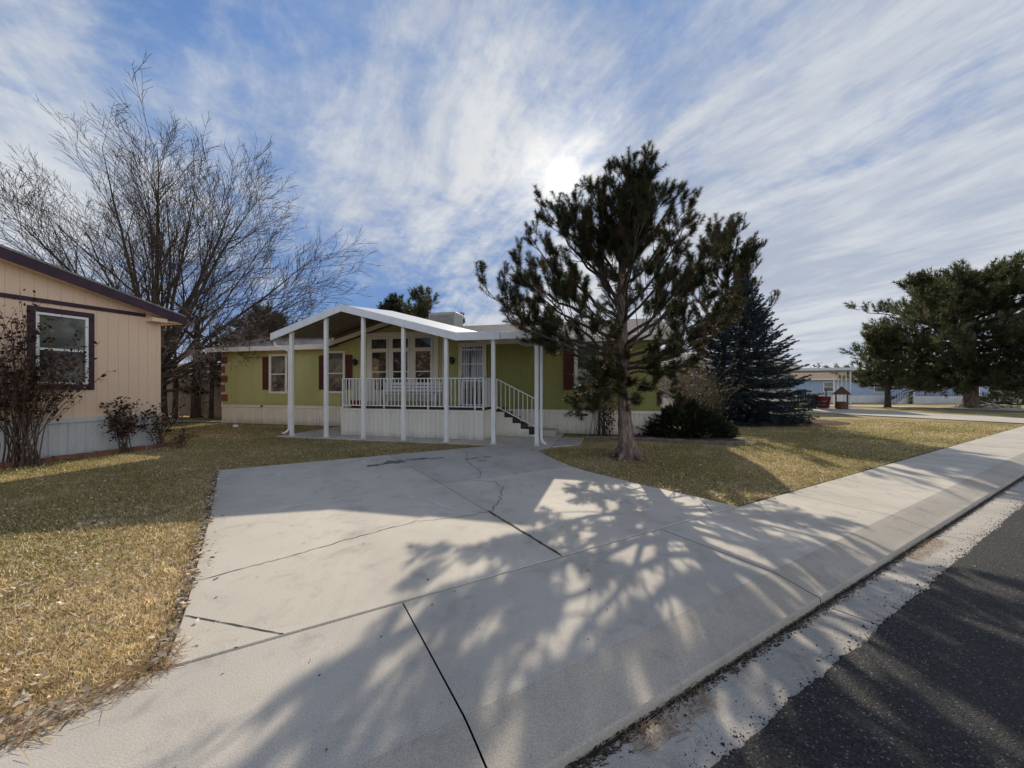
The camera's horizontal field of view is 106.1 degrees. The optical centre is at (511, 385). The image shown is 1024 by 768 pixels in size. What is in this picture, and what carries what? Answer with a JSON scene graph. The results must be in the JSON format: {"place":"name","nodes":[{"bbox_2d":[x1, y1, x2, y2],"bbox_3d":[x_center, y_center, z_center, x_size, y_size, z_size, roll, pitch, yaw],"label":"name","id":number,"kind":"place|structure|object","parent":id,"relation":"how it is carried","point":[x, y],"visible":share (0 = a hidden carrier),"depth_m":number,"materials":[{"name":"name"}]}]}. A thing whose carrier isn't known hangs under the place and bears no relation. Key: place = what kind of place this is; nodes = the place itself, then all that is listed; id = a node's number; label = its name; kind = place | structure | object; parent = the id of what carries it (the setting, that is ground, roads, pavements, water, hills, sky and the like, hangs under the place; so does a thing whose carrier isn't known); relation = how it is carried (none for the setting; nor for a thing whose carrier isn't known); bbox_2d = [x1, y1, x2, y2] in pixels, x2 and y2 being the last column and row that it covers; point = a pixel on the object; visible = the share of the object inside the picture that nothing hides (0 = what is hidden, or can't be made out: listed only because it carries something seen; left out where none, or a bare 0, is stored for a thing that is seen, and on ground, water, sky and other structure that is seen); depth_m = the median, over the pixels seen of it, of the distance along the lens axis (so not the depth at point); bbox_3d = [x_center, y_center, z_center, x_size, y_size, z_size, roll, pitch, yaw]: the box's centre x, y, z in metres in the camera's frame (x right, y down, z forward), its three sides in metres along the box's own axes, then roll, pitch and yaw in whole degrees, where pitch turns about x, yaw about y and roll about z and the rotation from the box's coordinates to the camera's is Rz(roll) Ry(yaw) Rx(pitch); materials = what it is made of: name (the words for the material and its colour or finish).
{"place":"outdoors","nodes":[
{"label":"outdoors","id":0,"kind":"place"},
{"bbox_2d":[161,420,221,421],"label":"back path","id":1,"kind":"structure","parent":0,"point":[196,420],"depth_m":17.35,"materials":[{"name":"concrete"}]},
{"bbox_2d":[0,603,462,767],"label":"sidewalk","id":2,"kind":"structure","parent":0,"point":[369,693],"depth_m":1.90,"materials":[{"name":"concrete"}]},
{"bbox_2d":[210,455,441,516],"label":"driveway","id":3,"kind":"structure","parent":0,"point":[240,490],"depth_m":6.35,"materials":[{"name":"concrete"}]},
{"bbox_2d":[384,460,407,463],"bbox_3d":[-2.484,1.597,8.056,0.452,0.001,0.533,0,0,27],"label":"oil stain","id":4,"kind":"object","parent":3,"relation":"on","point":[393,461],"visible":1,"depth_m":8.09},
{"bbox_2d":[351,400,360,407],"bbox_3d":[-5.092,0.605,12.707,0.420,0.225,0.230,0,0,15],"label":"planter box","id":5,"kind":"object","parent":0,"point":[354,402],"visible":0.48,"depth_m":12.61,"materials":[{"name":"white plastic"}]},
{"bbox_2d":[164,485,560,669],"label":"driveway","id":6,"kind":"structure","parent":0,"point":[353,576],"depth_m":3.52,"materials":[{"name":"concrete"}]},
{"bbox_2d":[185,615,283,633],"bbox_3d":[-1.872,1.597,2.576,0.827,0.001,0.016,0,0,14],"label":"slab joint","id":7,"kind":"object","parent":6,"relation":"on","point":[234,624],"visible":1,"depth_m":2.57,"materials":[{"name":"grey concrete"}]},
{"bbox_2d":[199,512,484,579],"bbox_3d":[-1.525,1.597,4.106,2.872,0.001,0.261,0,0,-37],"label":"driveway crack","id":8,"kind":"object","parent":6,"relation":"on","point":[334,543],"visible":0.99,"depth_m":3.88,"materials":[{"name":"grey concrete"}]},
{"bbox_2d":[409,496,453,509],"bbox_3d":[-1.098,1.597,5.264,0.983,0.001,0.094,0,0,41],"label":"chalk scuff","id":9,"kind":"object","parent":6,"relation":"on","point":[441,505],"visible":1,"depth_m":5.26,"materials":[{"name":"grey concrete"}]},
{"bbox_2d":[389,445,571,484],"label":"driveway","id":10,"kind":"structure","parent":0,"point":[452,466],"depth_m":8.01,"materials":[{"name":"concrete"}]},
{"bbox_2d":[0,402,1023,729],"bbox_3d":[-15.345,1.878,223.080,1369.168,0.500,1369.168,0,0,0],"label":"ground","id":11,"kind":"structure","parent":0,"point":[934,408],"depth_m":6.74,"materials":[{"name":"plant"}]},
{"bbox_2d":[0,289,115,467],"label":"rose bush","id":12,"kind":"object","parent":11,"relation":"on","point":[18,399],"visible":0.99,"depth_m":7.76,"materials":[{"name":"brown plant"}]},
{"bbox_2d":[0,442,176,467],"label":"garden edging","id":13,"kind":"object","parent":11,"relation":"on","point":[60,457],"visible":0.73,"depth_m":8.72,"materials":[{"name":"red brick"}]},
{"bbox_2d":[0,244,186,462],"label":"mobile home","id":14,"kind":"object","parent":11,"relation":"on","point":[124,327],"visible":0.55,"depth_m":9.06,"materials":[{"name":"beige"}]},
{"bbox_2d":[36,312,88,383],"bbox_3d":[-10.154,-0.815,8.705,0.038,1.566,0.836,0,0,18],"label":"window","id":15,"kind":"structure","parent":14,"relation":"in","point":[64,329],"depth_m":8.74,"materials":[{"name":"glass"}]},
{"bbox_2d":[0,634,196,762],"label":"straw thatch","id":16,"kind":"object","parent":11,"relation":"on","point":[79,702],"visible":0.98,"depth_m":1.92,"materials":[{"name":"beige plant"}]},
{"bbox_2d":[96,396,155,453],"bbox_3d":[-9.452,0.936,9.481,1.019,1.399,1.182,0,0,-44],"label":"rose bush","id":17,"kind":"object","parent":11,"relation":"on","point":[128,426],"visible":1,"depth_m":9.31,"materials":[{"name":"brown plant"}]},
{"bbox_2d":[137,401,187,447],"bbox_3d":[-9.269,1.005,10.139,0.916,1.261,1.084,0,0,-16],"label":"rose bush","id":18,"kind":"object","parent":11,"relation":"on","point":[157,427],"visible":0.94,"depth_m":10.11,"materials":[{"name":"brown plant"}]},
{"bbox_2d":[141,296,213,417],"bbox_3d":[-16.802,-1.401,19.371,3.551,6.262,3.875,0,0,0],"label":"bare tree","id":19,"kind":"object","parent":11,"relation":"on","point":[175,385],"visible":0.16,"depth_m":19.22,"materials":[{"name":"brown plant"}]},
{"bbox_2d":[147,471,217,673],"bbox_3d":[-3.779,1.620,4.739,0.144,0.001,6.221,0,0,-35],"label":"soil edge","id":20,"kind":"object","parent":11,"relation":"on","point":[180,615],"visible":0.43,"depth_m":3.01,"materials":[{"name":"brown soil"}]},
{"bbox_2d":[166,426,200,448],"bbox_3d":[-8.654,1.339,10.001,0.766,0.631,0.835,0,0,0],"label":"dry weed","id":21,"kind":"object","parent":11,"relation":"on","point":[180,439],"visible":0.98,"depth_m":10.04,"materials":[{"name":"brown plant"}]},
{"bbox_2d":[0,53,378,420],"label":"bare tree","id":22,"kind":"object","parent":11,"relation":"on","point":[171,338],"visible":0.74,"depth_m":17.12,"materials":[{"name":"brown plant"}]},
{"bbox_2d":[122,264,256,417],"bbox_3d":[-16.189,-2.253,19.873,4.808,7.966,5.201,0,0,-13],"label":"bare tree","id":23,"kind":"object","parent":11,"relation":"on","point":[196,411],"visible":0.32,"depth_m":19.52,"materials":[{"name":"brown plant"}]},
{"bbox_2d":[166,364,220,380],"bbox_3d":[-23.828,-0.055,30.087,13.600,3.350,8.830,0,0,12],"label":"mobile home","id":24,"kind":"object","parent":11,"relation":"on","point":[180,379],"depth_m":25.59,"materials":[{"name":"brown"}]},
{"bbox_2d":[167,379,221,416],"bbox_3d":[-19.898,0.645,20.597,13.600,1.950,0.120,0,0,12],"label":"fence","id":25,"kind":"object","parent":11,"relation":"on","point":[187,402],"visible":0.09,"depth_m":19.90,"materials":[{"name":"brown wood"}]},
{"bbox_2d":[178,347,221,396],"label":"spruce tree","id":26,"kind":"object","parent":11,"relation":"on","point":[207,377],"visible":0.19,"depth_m":19.70,"materials":[{"name":"green plant"}]},
{"bbox_2d":[167,300,249,418],"bbox_3d":[-15.145,-1.308,19.007,4.175,6.075,3.829,0,0,0],"label":"bare tree","id":27,"kind":"object","parent":11,"relation":"on","point":[211,399],"visible":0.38,"depth_m":18.93,"materials":[{"name":"brown plant"}]},
{"bbox_2d":[186,327,252,367],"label":"bare tree","id":28,"kind":"object","parent":11,"relation":"on","point":[215,345],"visible":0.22,"depth_m":18.46,"materials":[{"name":"grey plant"}]},
{"bbox_2d":[212,301,297,345],"bbox_3d":[-14.672,-1.667,23.200,5.892,6.794,5.620,0,0,0],"label":"pine tree","id":29,"kind":"object","parent":11,"relation":"on","point":[257,319],"visible":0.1,"depth_m":22.42,"materials":[{"name":"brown plant"}]},
{"bbox_2d":[374,292,406,313],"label":"pine tree","id":30,"kind":"object","parent":11,"relation":"on","point":[392,303],"visible":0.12,"depth_m":38.98,"materials":[{"name":"green plant"}]},
{"bbox_2d":[397,284,439,319],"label":"pine tree","id":31,"kind":"object","parent":11,"relation":"on","point":[422,306],"visible":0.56,"depth_m":38.02,"materials":[{"name":"green plant"}]},
{"bbox_2d":[275,426,563,447],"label":"porch slab","id":32,"kind":"structure","parent":11,"relation":"on","point":[335,433],"depth_m":11.42,"materials":[{"name":"concrete"}]},
{"bbox_2d":[205,304,673,445],"bbox_3d":[-3.214,-0.610,17.061,18.610,4.420,11.547,0,0,15],"label":"mobile home","id":33,"kind":"object","parent":11,"relation":"on","point":[324,368],"visible":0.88,"depth_m":13.23,"materials":[{"name":"green"}]},
{"bbox_2d":[269,354,287,393],"bbox_3d":[-9.625,-0.485,15.831,0.930,1.630,0.033,0,0,15],"label":"window","id":34,"kind":"structure","parent":33,"relation":"in","point":[277,362],"depth_m":15.83,"materials":[{"name":"white glass"}]},
{"bbox_2d":[329,351,344,393],"bbox_3d":[-6.939,-0.525,15.094,0.920,1.670,0.033,0,0,15],"label":"window","id":35,"kind":"structure","parent":33,"relation":"in","point":[336,358],"depth_m":15.09,"materials":[{"name":"white glass"}]},
{"bbox_2d":[370,337,387,350],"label":"transom window","id":36,"kind":"structure","parent":33,"relation":"in","point":[381,343],"depth_m":14.58,"materials":[{"name":"clear glass"}]},
{"bbox_2d":[370,350,387,391],"bbox_3d":[-5.039,-0.545,14.577,0.780,1.570,0.033,0,0,15],"label":"picture window","id":37,"kind":"structure","parent":33,"relation":"in","point":[378,359],"depth_m":14.58,"materials":[{"name":"white glass"}]},
{"bbox_2d":[391,336,409,349],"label":"transom window","id":38,"kind":"structure","parent":33,"relation":"in","point":[395,341],"depth_m":14.37,"materials":[{"name":"clear glass"}]},
{"bbox_2d":[391,350,409,388],"bbox_3d":[-4.168,-0.545,14.350,0.780,1.570,0.033,0,0,15],"label":"picture window","id":39,"kind":"structure","parent":33,"relation":"in","point":[395,354],"depth_m":14.37,"materials":[{"name":"white glass"}]},
{"bbox_2d":[376,382,441,405],"bbox_3d":[-3.650,0.302,13.680,2.300,0.830,0.550,0,0,15],"label":"porch bench","id":40,"kind":"object","parent":33,"relation":"on","point":[418,390],"visible":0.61,"depth_m":13.82,"materials":[{"name":"white paint"}]},
{"bbox_2d":[413,336,432,349],"bbox_3d":[-3.267,-1.575,14.115,0.780,0.490,0.033,0,0,15],"label":"transom window","id":41,"kind":"structure","parent":33,"relation":"in","point":[419,342],"depth_m":14.12,"materials":[{"name":"clear glass"}]},
{"bbox_2d":[413,349,432,388],"bbox_3d":[-3.267,-0.545,14.115,0.780,1.570,0.033,0,0,15],"label":"picture window","id":42,"kind":"structure","parent":33,"relation":"in","point":[422,358],"depth_m":14.12,"materials":[{"name":"white glass"}]},
{"bbox_2d":[429,312,462,327],"bbox_3d":[-2.988,-2.820,17.413,1.300,0.840,0.931,0,0,15],"label":"evaporative cooler","id":43,"kind":"object","parent":33,"relation":"on","point":[453,318],"visible":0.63,"depth_m":16.98,"materials":[{"name":"grey metal"}]},
{"bbox_2d":[458,342,486,405],"bbox_3d":[-1.416,-0.410,13.626,1.090,2.240,0.095,0,0,15],"label":"door","id":44,"kind":"structure","parent":33,"relation":"in","point":[471,355],"depth_m":13.67,"materials":[{"name":"white glass"}]},
{"bbox_2d":[574,343,602,394],"bbox_3d":[2.515,-0.550,12.670,0.920,1.700,0.033,0,0,15],"label":"window","id":45,"kind":"structure","parent":33,"relation":"in","point":[576,370],"depth_m":12.74,"materials":[{"name":"white glass"}]},
{"bbox_2d":[26,443,857,767],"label":"leaf litter","id":46,"kind":"object","parent":11,"relation":"on","point":[428,579],"visible":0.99,"depth_m":3.16,"materials":[{"name":"brown plant"}]},
{"bbox_2d":[0,423,995,741],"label":"fallen leaves","id":47,"kind":"object","parent":11,"relation":"on","point":[118,681],"visible":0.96,"depth_m":3.12,"materials":[{"name":"brown plant"}]},
{"bbox_2d":[552,437,583,446],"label":"walkway","id":48,"kind":"structure","parent":11,"relation":"on","point":[566,441],"depth_m":11.01,"materials":[{"name":"concrete"}]},
{"bbox_2d":[473,139,751,461],"bbox_3d":[2.238,-1.744,8.519,6.156,6.904,4.193,0,0,0],"label":"pine tree","id":49,"kind":"object","parent":11,"relation":"on","point":[628,232],"visible":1,"depth_m":8.23,"materials":[{"name":"green plant"}]},
{"bbox_2d":[540,451,726,503],"bbox_3d":[1.653,1.620,7.252,0.474,0.001,5.016,0,0,-28],"label":"soil edge","id":50,"kind":"object","parent":11,"relation":"on","point":[586,470],"visible":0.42,"depth_m":7.75,"materials":[{"name":"brown soil"}]},
{"bbox_2d":[549,448,739,475],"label":"pine needle litter","id":51,"kind":"object","parent":11,"relation":"on","point":[634,459],"visible":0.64,"depth_m":8.24,"materials":[{"name":"brown plant"}]},
{"bbox_2d":[586,436,744,444],"bbox_3d":[4.319,1.577,11.148,4.300,0.121,0.245,0,0,17],"label":"garden edging","id":52,"kind":"object","parent":11,"relation":"on","point":[673,440],"visible":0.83,"depth_m":10.98,"materials":[{"name":"concrete"}]},
{"bbox_2d":[591,434,744,440],"bbox_3d":[4.633,1.595,11.559,4.700,0.090,1.080,0,0,15],"label":"planting bed","id":53,"kind":"object","parent":11,"relation":"on","point":[707,438],"visible":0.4,"depth_m":11.38,"materials":[{"name":"brown soil"}]},
{"bbox_2d":[565,346,633,435],"bbox_3d":[2.833,0.165,12.152,1.942,2.937,1.976,0,0,45],"label":"leafy shrub","id":54,"kind":"object","parent":53,"relation":"on","point":[604,411],"visible":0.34,"depth_m":12.04,"materials":[{"name":"green plant"}]},
{"bbox_2d":[599,407,616,435],"bbox_3d":[2.962,1.147,11.770,0.596,0.974,0.926,0,0,0],"label":"rose bush","id":55,"kind":"object","parent":53,"relation":"on","point":[610,422],"visible":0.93,"depth_m":11.84,"materials":[{"name":"brown plant"}]},
{"bbox_2d":[633,396,741,438],"bbox_3d":[5.446,0.974,12.289,3.295,1.368,2.295,0,0,0],"label":"juniper bush","id":56,"kind":"object","parent":11,"relation":"on","point":[704,420],"visible":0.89,"depth_m":11.71,"materials":[{"name":"green plant"}]},
{"bbox_2d":[660,343,737,426],"bbox_3d":[6.991,-0.178,15.052,3.442,3.672,3.744,0,0,0],"label":"twiggy shrub","id":57,"kind":"object","parent":11,"relation":"on","point":[685,391],"visible":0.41,"depth_m":14.98,"materials":[{"name":"brown plant"}]},
{"bbox_2d":[690,363,747,413],"bbox_3d":[8.289,0.257,15.964,2.661,2.800,2.780,0,0,0],"label":"twiggy shrub","id":58,"kind":"object","parent":11,"relation":"on","point":[714,400],"visible":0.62,"depth_m":15.67,"materials":[{"name":"brown plant"}]},
{"bbox_2d":[667,212,780,398],"bbox_3d":[10.170,-3.274,18.820,5.215,10.026,3.897,0,0,28],"label":"pine tree","id":59,"kind":"object","parent":11,"relation":"on","point":[749,248],"visible":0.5,"depth_m":18.26,"materials":[{"name":"green plant"}]},
{"bbox_2d":[660,354,799,408],"bbox_3d":[14.565,-0.441,30.668,10.800,4.150,9.030,0,0,15],"label":"mobile home","id":60,"kind":"object","parent":11,"relation":"on","point":[665,401],"visible":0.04,"depth_m":26.99,"materials":[{"name":"grey"}]},
{"bbox_2d":[672,276,826,426],"bbox_3d":[10.142,-1.420,17.057,5.990,6.811,5.859,0,0,0],"label":"spruce tree","id":61,"kind":"object","parent":11,"relation":"on","point":[739,409],"visible":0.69,"depth_m":16.06,"materials":[{"name":"green plant"}]},
{"bbox_2d":[725,418,850,426],"bbox_3d":[10.919,1.585,17.300,8.162,0.110,4.190,0,0,0],"label":"mulch ring","id":62,"kind":"object","parent":11,"relation":"on","point":[827,422],"visible":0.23,"depth_m":15.73,"materials":[{"name":"brown soil"}]},
{"bbox_2d":[793,390,826,400],"bbox_3d":[23.084,1.025,30.185,2.500,1.300,0.080,0,0,38],"label":"white railing","id":63,"kind":"object","parent":11,"relation":"on","point":[825,392],"visible":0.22,"depth_m":29.67,"materials":[{"name":"paint"}]},
{"bbox_2d":[737,426,1020,506],"bbox_3d":[12.357,1.620,10.646,21.700,0.001,0.114,0,0,-30],"label":"soil edge","id":64,"kind":"object","parent":11,"relation":"on","point":[860,471],"visible":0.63,"depth_m":7.01,"materials":[{"name":"brown soil"}]},
{"bbox_2d":[843,319,934,407],"bbox_3d":[28.516,-1.637,29.336,5.029,6.794,4.410,0,0,26],"label":"pine tree","id":65,"kind":"object","parent":11,"relation":"on","point":[874,360],"visible":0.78,"depth_m":29.06,"materials":[{"name":"green plant"}]},
{"bbox_2d":[792,372,1006,403],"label":"mobile home","id":66,"kind":"object","parent":11,"relation":"on","point":[820,382],"visible":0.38,"depth_m":47.45,"materials":[{"name":"blue"}]},
{"bbox_2d":[823,382,833,391],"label":"window","id":67,"kind":"structure","parent":66,"relation":"in","point":[828,386],"depth_m":47.71,"materials":[{"name":"white paint"}]},
{"bbox_2d":[874,383,884,391],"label":"window","id":68,"kind":"structure","parent":66,"relation":"in","point":[875,388],"depth_m":47.41,"materials":[{"name":"white paint"}]},
{"bbox_2d":[822,249,1023,407],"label":"pine tree","id":69,"kind":"object","parent":11,"relation":"on","point":[956,301],"visible":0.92,"depth_m":26.67,"materials":[{"name":"green plant"}]},
{"bbox_2d":[981,404,992,407],"bbox_3d":[33.996,1.536,27.569,0.647,0.393,0.552,0,0,0],"label":"landscape rock","id":70,"kind":"object","parent":11,"relation":"on","point":[986,406],"visible":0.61,"depth_m":27.45,"materials":[{"name":"grey stone"}]},
{"bbox_2d":[979,390,1023,404],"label":"hedge","id":71,"kind":"object","parent":11,"relation":"on","point":[999,399],"visible":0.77,"depth_m":38.18,"materials":[{"name":"green plant"}]},
{"bbox_2d":[0,0,1023,370],"label":"sky","id":72,"kind":"structure","parent":0,"point":[870,143],"materials":[{"name":"blue"}]},
{"bbox_2d":[543,428,556,435],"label":"step block","id":73,"kind":"structure","parent":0,"point":[549,431],"depth_m":12.14,"materials":[{"name":"concrete"}]},
{"bbox_2d":[403,529,770,714],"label":"sidewalk","id":74,"kind":"structure","parent":0,"point":[537,622],"depth_m":2.77,"materials":[{"name":"concrete"}]},
{"bbox_2d":[444,467,736,557],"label":"driveway","id":75,"kind":"structure","parent":0,"point":[563,512],"depth_m":5.09,"materials":[{"name":"concrete"}]},
{"bbox_2d":[487,510,560,554],"bbox_3d":[0.076,1.597,4.281,0.046,0.001,1.500,0,0,-31],"label":"sealed joint","id":76,"kind":"object","parent":75,"relation":"on","point":[514,526],"visible":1,"depth_m":4.16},
{"bbox_2d":[361,448,1021,767],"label":"roadbed","id":77,"kind":"structure","parent":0,"point":[470,730],"depth_m":2.38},
{"bbox_2d":[355,452,1023,767],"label":"kerb","id":78,"kind":"structure","parent":77,"relation":"on","point":[563,718],"depth_m":2.29,"materials":[{"name":"concrete"}]},
{"bbox_2d":[568,476,1023,767],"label":"gutter flow line","id":79,"kind":"object","parent":77,"relation":"on","point":[660,709],"depth_m":2.40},
{"bbox_2d":[578,478,1023,767],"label":"gutter","id":80,"kind":"object","parent":77,"relation":"on","point":[778,668],"visible":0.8,"depth_m":2.35,"materials":[{"name":"concrete"}]},
{"bbox_2d":[624,681,724,755],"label":"needle litter","id":81,"kind":"object","parent":80,"relation":"on","point":[664,725],"visible":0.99,"depth_m":1.93,"materials":[{"name":"brown plant"}]},
{"bbox_2d":[565,476,1023,767],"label":"gutter debris","id":82,"kind":"object","parent":80,"relation":"on","point":[684,697],"visible":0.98,"depth_m":2.40,"materials":[{"name":"brown plant"}]},
{"bbox_2d":[648,492,1023,767],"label":"asphalt crumbs","id":83,"kind":"object","parent":80,"relation":"on","point":[746,741],"visible":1,"depth_m":2.60,"materials":[{"name":"grey stone"}]},
{"bbox_2d":[904,537,948,560],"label":"needle litter","id":84,"kind":"object","parent":80,"relation":"on","point":[942,540],"visible":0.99,"depth_m":4.02,"materials":[{"name":"brown plant"}]},
{"bbox_2d":[662,493,889,570],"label":"sidewalk","id":85,"kind":"structure","parent":0,"point":[778,539],"depth_m":4.34,"materials":[{"name":"concrete"}]},
{"bbox_2d":[816,396,830,407],"bbox_3d":[21.926,1.169,27.119,0.920,0.810,0.920,0,0,38],"label":"barrel tub","id":86,"kind":"object","parent":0,"point":[824,398],"visible":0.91,"depth_m":26.82,"materials":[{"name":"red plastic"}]},
{"bbox_2d":[711,505,1023,767],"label":"road","id":87,"kind":"structure","parent":0,"point":[932,676],"depth_m":2.11,"materials":[{"name":"black asphalt"}]},
{"bbox_2d":[790,473,950,514],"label":"sidewalk","id":88,"kind":"structure","parent":0,"point":[883,494],"depth_m":5.76,"materials":[{"name":"concrete"}]},
{"bbox_2d":[800,405,1023,410],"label":"driveway","id":89,"kind":"structure","parent":0,"point":[1006,409],"depth_m":26.98,"materials":[{"name":"concrete"}]},
{"bbox_2d":[801,408,1023,422],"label":"neighbour driveway","id":90,"kind":"structure","parent":0,"point":[917,415],"depth_m":20.54,"materials":[{"name":"concrete"}]},
{"bbox_2d":[792,367,856,408],"bbox_3d":[22.391,0.190,28.696,3.920,2.820,4.880,0,0,28],"label":"carport","id":91,"kind":"object","parent":90,"relation":"on","point":[823,370],"visible":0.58,"depth_m":26.87,"materials":[{"name":"white metal"}]},
{"bbox_2d":[833,386,851,408],"bbox_3d":[22.560,0.815,26.330,1.000,1.530,0.711,0,0,38],"label":"wishing well","id":92,"kind":"object","parent":90,"relation":"on","point":[839,404],"visible":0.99,"depth_m":26.10,"materials":[{"name":"brown wood"}]},
{"bbox_2d":[860,457,993,485],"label":"sidewalk","id":93,"kind":"structure","parent":0,"point":[941,472],"depth_m":7.25,"materials":[{"name":"concrete"}]},
{"bbox_2d":[916,446,1020,465],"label":"sidewalk","id":94,"kind":"structure","parent":0,"point":[975,456],"depth_m":8.81,"materials":[{"name":"concrete"}]},
{"bbox_2d":[952,438,1023,452],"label":"sidewalk","id":95,"kind":"structure","parent":0,"point":[1002,445],"depth_m":10.28,"materials":[{"name":"concrete"}]},
{"bbox_2d":[980,432,1023,441],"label":"sidewalk","id":96,"kind":"structure","parent":0,"point":[1010,436],"depth_m":11.86,"materials":[{"name":"concrete"}]},
{"bbox_2d":[1003,428,1023,433],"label":"sidewalk","id":97,"kind":"structure","parent":0,"point":[1019,430],"depth_m":13.41,"materials":[{"name":"concrete"}]}
]}

